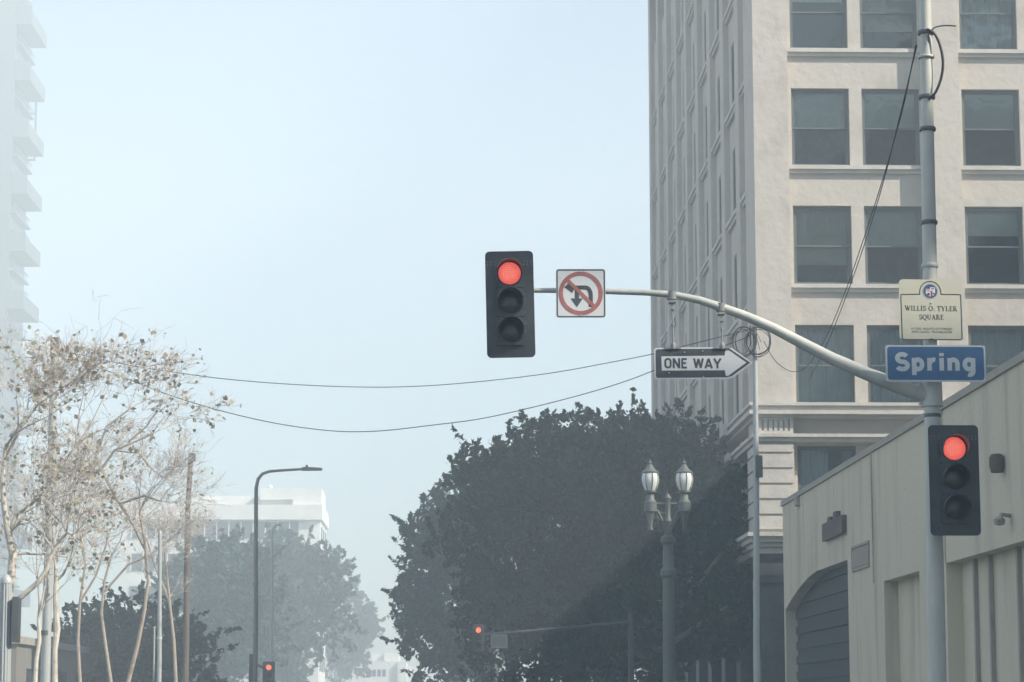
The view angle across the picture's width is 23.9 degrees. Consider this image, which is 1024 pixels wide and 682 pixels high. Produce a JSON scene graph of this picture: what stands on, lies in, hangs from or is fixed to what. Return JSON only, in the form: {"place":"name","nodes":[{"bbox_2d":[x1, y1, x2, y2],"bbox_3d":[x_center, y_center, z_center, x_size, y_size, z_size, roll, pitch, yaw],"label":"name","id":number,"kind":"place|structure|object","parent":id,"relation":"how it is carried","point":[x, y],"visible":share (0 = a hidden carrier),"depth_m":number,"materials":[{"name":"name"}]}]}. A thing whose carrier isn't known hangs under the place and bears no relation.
{"place":"outdoors","nodes":[
{"label":"outdoors","id":0,"kind":"place"},
{"bbox_2d":[0,0,46,606],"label":"apartment tower","id":1,"kind":"structure","parent":0,"point":[22,32],"depth_m":349.79,"materials":[{"name":"concrete"}]},
{"bbox_2d":[11,636,115,681],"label":"brick building","id":2,"kind":"structure","parent":0,"point":[23,650],"depth_m":88.05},
{"bbox_2d":[26,669,40,681],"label":"window","id":3,"kind":"structure","parent":2,"relation":"in","point":[29,672],"depth_m":83.31,"materials":[{"name":"grey glass"}]},
{"bbox_2d":[58,671,66,681],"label":"window","id":4,"kind":"structure","parent":2,"relation":"in","point":[62,676],"depth_m":90.19,"materials":[{"name":"grey glass"}]},
{"bbox_2d":[75,673,88,681],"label":"window","id":5,"kind":"structure","parent":2,"relation":"in","point":[84,676],"depth_m":95.38,"materials":[{"name":"grey glass"}]},
{"bbox_2d":[121,485,328,681],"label":"office building","id":6,"kind":"structure","parent":0,"point":[300,511],"depth_m":269.41,"materials":[{"name":"concrete"}]},
{"bbox_2d":[15,0,651,681],"label":"sky","id":7,"kind":"structure","parent":0,"point":[311,192],"materials":[{"name":"blue"}]},
{"bbox_2d":[648,0,1023,681],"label":"office building","id":8,"kind":"structure","parent":0,"point":[772,126],"depth_m":75.74,"materials":[{"name":"paint"}]},
{"bbox_2d":[685,248,685,277],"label":"window","id":9,"kind":"structure","parent":8,"relation":"in","point":[685,248],"depth_m":101.40,"materials":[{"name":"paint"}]},
{"bbox_2d":[705,12,705,61],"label":"window","id":10,"kind":"structure","parent":8,"relation":"in","point":[705,12],"depth_m":93.87,"materials":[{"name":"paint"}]},
{"bbox_2d":[706,106,706,158],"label":"window","id":11,"kind":"structure","parent":8,"relation":"in","point":[706,106],"depth_m":93.30,"materials":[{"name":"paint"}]},
{"bbox_2d":[707,202,708,254],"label":"window","id":12,"kind":"structure","parent":8,"relation":"in","point":[707,202],"depth_m":92.73,"materials":[{"name":"glass"}]},
{"bbox_2d":[708,307,709,346],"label":"window","id":13,"kind":"structure","parent":8,"relation":"in","point":[708,307],"depth_m":92.17,"materials":[{"name":"glass"}]},
{"bbox_2d":[717,0,718,28],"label":"window","id":14,"kind":"structure","parent":8,"relation":"in","point":[717,0],"depth_m":89.51,"materials":[{"name":"glass"}]},
{"bbox_2d":[718,76,719,130],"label":"window","id":15,"kind":"structure","parent":8,"relation":"in","point":[719,76],"depth_m":89.03,"materials":[{"name":"glass"}]},
{"bbox_2d":[720,177,721,234],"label":"window","id":16,"kind":"structure","parent":8,"relation":"in","point":[720,177],"depth_m":88.39,"materials":[{"name":"glass"}]},
{"bbox_2d":[721,278,722,325],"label":"window","id":17,"kind":"structure","parent":8,"relation":"in","point":[721,278],"depth_m":87.93,"materials":[{"name":"glass"}]},
{"bbox_2d":[722,380,723,423],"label":"window","id":18,"kind":"structure","parent":8,"relation":"in","point":[723,380],"depth_m":87.35,"materials":[{"name":"glass"}]},
{"bbox_2d":[732,43,733,100],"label":"window","id":19,"kind":"structure","parent":8,"relation":"in","point":[733,43],"depth_m":84.66,"materials":[{"name":"glass"}]},
{"bbox_2d":[733,149,735,209],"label":"window","id":20,"kind":"structure","parent":8,"relation":"in","point":[734,149],"depth_m":84.07,"materials":[{"name":"glass"}]},
{"bbox_2d":[735,255,736,318],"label":"window","id":21,"kind":"structure","parent":8,"relation":"in","point":[736,255],"depth_m":83.55,"materials":[{"name":"glass"}]},
{"bbox_2d":[736,374,738,413],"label":"window","id":22,"kind":"structure","parent":8,"relation":"in","point":[737,374],"depth_m":82.96,"materials":[{"name":"glass"}]},
{"bbox_2d":[789,0,846,47],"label":"window","id":23,"kind":"structure","parent":8,"relation":"in","point":[844,21],"depth_m":76.24,"materials":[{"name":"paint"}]},
{"bbox_2d":[791,89,849,164],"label":"window","id":24,"kind":"structure","parent":8,"relation":"in","point":[827,109],"depth_m":75.89,"materials":[{"name":"glass"}]},
{"bbox_2d":[793,206,851,283],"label":"window","id":25,"kind":"structure","parent":8,"relation":"in","point":[822,235],"depth_m":75.28,"materials":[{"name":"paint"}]},
{"bbox_2d":[795,325,854,401],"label":"window","id":26,"kind":"structure","parent":8,"relation":"in","point":[827,383],"depth_m":74.73,"materials":[{"name":"glass"}]},
{"bbox_2d":[797,446,855,489],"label":"window","id":27,"kind":"structure","parent":8,"relation":"in","point":[812,461],"depth_m":74.28,"materials":[{"name":"glass"}]},
{"bbox_2d":[859,0,916,48],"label":"window","id":28,"kind":"structure","parent":8,"relation":"in","point":[875,15],"depth_m":76.41,"materials":[{"name":"glass"}]},
{"bbox_2d":[861,90,919,164],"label":"window","id":29,"kind":"structure","parent":8,"relation":"in","point":[881,109],"depth_m":75.95,"materials":[{"name":"glass"}]},
{"bbox_2d":[864,207,922,283],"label":"window","id":30,"kind":"structure","parent":8,"relation":"in","point":[890,226],"depth_m":75.37,"materials":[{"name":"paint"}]},
{"bbox_2d":[867,326,922,401],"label":"window","id":31,"kind":"structure","parent":8,"relation":"in","point":[878,337],"depth_m":74.81,"materials":[{"name":"glass"}]},
{"bbox_2d":[959,0,1016,48],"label":"window","id":32,"kind":"structure","parent":8,"relation":"in","point":[983,24],"depth_m":76.52,"materials":[{"name":"glass"}]},
{"bbox_2d":[961,90,1019,165],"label":"window","id":33,"kind":"structure","parent":8,"relation":"in","point":[981,109],"depth_m":76.02,"materials":[{"name":"glass"}]},
{"bbox_2d":[965,207,1023,284],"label":"window","id":34,"kind":"structure","parent":8,"relation":"in","point":[979,221],"depth_m":75.49,"materials":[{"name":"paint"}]},
{"bbox_2d":[968,326,1023,383],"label":"window","id":35,"kind":"structure","parent":8,"relation":"in","point":[1001,343],"depth_m":75.01,"materials":[{"name":"glass"}]},
{"bbox_2d":[780,351,1023,681],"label":"shop building","id":36,"kind":"structure","parent":0,"point":[854,546],"depth_m":50.55,"materials":[{"name":"white paint"}]},
{"bbox_2d":[962,546,1023,681],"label":"shop window","id":37,"kind":"structure","parent":36,"relation":"in","point":[1004,563],"depth_m":42.63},
{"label":"pavement","id":38,"kind":"structure","parent":0,"visible":0},
{"bbox_2d":[0,574,21,681],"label":"signal post","id":39,"kind":"object","parent":38,"relation":"on","point":[10,618],"visible":1,"depth_m":35.52,"materials":[{"name":"grey metal"}]},
{"bbox_2d":[40,337,59,681],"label":"utility pole","id":40,"kind":"object","parent":38,"relation":"on","point":[46,642],"visible":0.58,"depth_m":54.42,"materials":[{"name":"grey paint"}]},
{"bbox_2d":[0,422,146,681],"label":"sycamore tree","id":41,"kind":"object","parent":38,"relation":"on","point":[56,622],"visible":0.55,"depth_m":53.43,"materials":[{"name":"beige plant"}]},
{"bbox_2d":[9,412,224,681],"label":"sycamore tree","id":42,"kind":"object","parent":38,"relation":"on","point":[81,597],"visible":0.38,"depth_m":63.70,"materials":[{"name":"beige plant"}]},
{"bbox_2d":[7,370,233,681],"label":"sycamore tree","id":43,"kind":"object","parent":38,"relation":"on","point":[179,456],"visible":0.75,"depth_m":59.83,"materials":[{"name":"beige plant"}]},
{"bbox_2d":[0,286,241,600],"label":"sycamore tree","id":44,"kind":"object","parent":38,"relation":"on","point":[89,365],"visible":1,"depth_m":47.75,"materials":[{"name":"beige plant"}]},
{"bbox_2d":[38,471,225,681],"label":"sycamore tree","id":45,"kind":"object","parent":38,"relation":"on","point":[163,528],"visible":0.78,"depth_m":69.77,"materials":[{"name":"beige plant"}]},
{"bbox_2d":[97,472,204,681],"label":"sycamore tree","id":46,"kind":"object","parent":38,"relation":"on","point":[167,594],"visible":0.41,"depth_m":71.50,"materials":[{"name":"beige plant"}]},
{"bbox_2d":[153,627,155,681],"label":"sign post","id":47,"kind":"object","parent":38,"relation":"on","point":[154,654],"visible":1,"depth_m":51.39,"materials":[{"name":"grey metal"}]},
{"bbox_2d":[182,453,195,681],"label":"wooden pole","id":48,"kind":"object","parent":38,"relation":"on","point":[185,659],"visible":0.79,"depth_m":74.35,"materials":[{"name":"brown wood"}]},
{"bbox_2d":[249,654,262,681],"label":"signal pole","id":49,"kind":"object","parent":38,"relation":"on","point":[251,667],"visible":0.95,"depth_m":99.24,"materials":[{"name":"grey metal"}]},
{"bbox_2d":[262,662,274,681],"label":"traffic signal","id":50,"kind":"object","parent":49,"relation":"attached to","point":[268,671],"visible":1,"depth_m":98.85,"materials":[{"name":"metal"}]},
{"bbox_2d":[270,524,281,661],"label":"street lamp","id":51,"kind":"object","parent":38,"relation":"on","point":[271,625],"visible":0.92,"depth_m":117.11,"materials":[{"name":"metal"}]},
{"bbox_2d":[253,465,321,681],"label":"street lamp","id":52,"kind":"object","parent":38,"relation":"on","point":[255,640],"visible":1,"depth_m":89.51,"materials":[{"name":"metal"}]},
{"bbox_2d":[484,612,633,681],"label":"signal pole","id":53,"kind":"object","parent":38,"relation":"on","point":[629,622],"visible":1,"depth_m":72.93,"materials":[{"name":"grey metal"}]},
{"bbox_2d":[472,624,483,651],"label":"traffic signal","id":54,"kind":"object","parent":53,"relation":"attached to","point":[477,637],"visible":1,"depth_m":72.47,"materials":[{"name":"metal"}]},
{"bbox_2d":[491,629,507,647],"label":"hanging sign","id":55,"kind":"object","parent":53,"relation":"hanging from","point":[499,640],"visible":1,"depth_m":72.58,"materials":[{"name":"metal"}]},
{"bbox_2d":[421,387,752,681],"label":"street tree","id":56,"kind":"object","parent":38,"relation":"on","point":[597,555],"visible":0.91,"depth_m":79.69,"materials":[{"name":"green plant"}]},
{"bbox_2d":[641,460,692,681],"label":"twin street lamp","id":57,"kind":"object","parent":38,"relation":"on","point":[650,478],"visible":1,"depth_m":64.02,"materials":[{"name":"metal"}]},
{"bbox_2d":[534,0,946,681],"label":"signal pole","id":58,"kind":"object","parent":38,"relation":"on","point":[928,396],"visible":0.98,"depth_m":29.37,"materials":[{"name":"metal"}]},
{"bbox_2d":[485,251,534,357],"bbox_3d":[-0.022,-0.449,29.341,0.586,1.310,0.430,-1,-9,-2],"label":"traffic signal","id":59,"kind":"object","parent":58,"relation":"attached to","point":[510,314],"visible":1,"depth_m":29.33,"materials":[{"name":"metal"}]},
{"bbox_2d":[556,269,605,317],"bbox_3d":[0.833,-0.570,29.387,0.600,0.600,0.140,0,-9,-1],"label":"turn sign","id":60,"kind":"object","parent":58,"relation":"attached to","point":[580,293],"visible":1,"depth_m":29.32,"materials":[{"name":"metal"}]},
{"bbox_2d":[654,291,751,378],"bbox_3d":[2.321,-0.066,29.410,1.193,1.082,0.160,0,-9,-1],"label":"one way sign","id":61,"kind":"object","parent":58,"relation":"hanging from","point":[674,361],"visible":1,"depth_m":29.34,"materials":[{"name":"metal"}]},
{"bbox_2d":[764,45,915,371],"bbox_3d":[5.918,-1.559,42.934,1.017,0.774,26.103,0,-9,2],"label":"drop cable","id":62,"kind":"object","parent":58,"relation":"attached to","point":[870,216],"visible":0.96,"depth_m":41.23,"materials":[{"name":"rubber"}]},
{"bbox_2d":[810,45,917,377],"bbox_3d":[6.079,-1.510,42.380,0.383,0.941,25.063,-1,-9,4],"label":"drop cable","id":63,"kind":"object","parent":58,"relation":"attached to","point":[878,198],"visible":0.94,"depth_m":39.62,"materials":[{"name":"rubber"}]},
{"bbox_2d":[899,279,962,340],"bbox_3d":[5.073,-0.363,29.394,0.768,0.746,0.200,1,-9,-1],"label":"square sign","id":64,"kind":"object","parent":58,"relation":"attached to","point":[930,309],"visible":1,"depth_m":29.30,"materials":[{"name":"white metal"}]},
{"bbox_2d":[885,345,985,381],"bbox_3d":[5.111,0.287,29.290,1.211,0.444,0.234,0,-9,-1],"label":"street name sign","id":65,"kind":"object","parent":58,"relation":"attached to","point":[935,363],"visible":1,"depth_m":29.18,"materials":[{"name":"metal"}]},
{"bbox_2d":[927,28,943,99],"bbox_3d":[5.239,-3.424,29.892,0.212,0.920,0.036,0,-9,-1],"label":"cable loop","id":66,"kind":"object","parent":58,"relation":"attached to","point":[942,59],"visible":1,"depth_m":29.88,"materials":[{"name":"rubber"}]},
{"bbox_2d":[930,25,955,32],"bbox_3d":[5.338,-3.866,29.962,0.328,0.106,0.018,0,-9,-1],"label":"cable end","id":67,"kind":"object","parent":58,"relation":"attached to","point":[943,25],"visible":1,"depth_m":29.96,"materials":[{"name":"rubber"}]},
{"bbox_2d":[928,425,980,535],"bbox_3d":[5.184,1.667,28.810,0.505,1.315,0.774,6,-11,-37],"label":"traffic signal","id":68,"kind":"object","parent":58,"relation":"attached to","point":[954,478],"visible":1,"depth_m":28.69,"materials":[{"name":"metal"}]},
{"bbox_2d":[752,325,762,681],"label":"utility pole","id":69,"kind":"object","parent":38,"relation":"on","point":[757,466],"visible":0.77,"depth_m":55.10,"materials":[{"name":"grey metal"}]},
{"bbox_2d":[62,332,752,431],"bbox_3d":[-2.439,0.915,55.443,16.057,2.373,0.022,0,-9,-1],"label":"overhead cable","id":70,"kind":"object","parent":69,"relation":"attached to","point":[418,426],"visible":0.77,"depth_m":55.29,"materials":[{"name":"rubber"}]},
{"bbox_2d":[74,329,748,387],"bbox_3d":[-2.448,0.373,55.525,16.040,1.407,0.020,0,-9,-1],"label":"overhead cable","id":71,"kind":"object","parent":69,"relation":"attached to","point":[425,385],"visible":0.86,"depth_m":55.43,"materials":[{"name":"rubber"}]},
{"bbox_2d":[732,325,770,357],"bbox_3d":[5.522,-0.009,55.679,0.909,0.802,0.168,0,-9,-1],"label":"cable coil","id":72,"kind":"object","parent":69,"relation":"attached to","point":[754,337],"visible":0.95,"depth_m":55.67,"materials":[{"name":"rubber"}]},
{"label":"road","id":73,"kind":"structure","parent":0,"visible":0},
{"bbox_2d":[157,531,161,681],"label":"steel post","id":74,"kind":"object","parent":73,"relation":"on","point":[159,645],"visible":1,"depth_m":57.44,"materials":[{"name":"grey metal"}]},
{"bbox_2d":[379,457,545,681],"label":"street tree","id":75,"kind":"object","parent":73,"relation":"on","point":[421,599],"visible":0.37,"depth_m":126.52,"materials":[{"name":"green plant"}]},
{"bbox_3d":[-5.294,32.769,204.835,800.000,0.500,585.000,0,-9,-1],"label":"ground","id":76,"kind":"structure","parent":0,"visible":0},
{"bbox_2d":[30,579,242,681],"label":"street tree","id":77,"kind":"object","parent":76,"relation":"on","point":[121,641],"visible":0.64,"depth_m":98.03,"materials":[{"name":"green plant"}]},
{"bbox_2d":[140,524,304,681],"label":"street tree","id":78,"kind":"object","parent":76,"relation":"on","point":[230,603],"visible":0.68,"depth_m":186.68,"materials":[{"name":"green plant"}]},
{"bbox_2d":[229,520,368,681],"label":"street tree","id":79,"kind":"object","parent":76,"relation":"on","point":[312,598],"visible":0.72,"depth_m":226.76,"materials":[{"name":"green plant"}]},
{"bbox_2d":[325,574,385,681],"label":"street tree","id":80,"kind":"object","parent":76,"relation":"on","point":[368,621],"visible":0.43,"depth_m":296.25,"materials":[{"name":"green plant"}]},
{"bbox_2d":[341,653,455,681],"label":"distant building","id":81,"kind":"structure","parent":76,"relation":"on","point":[385,667],"depth_m":316.81,"materials":[{"name":"concrete"}]}
]}

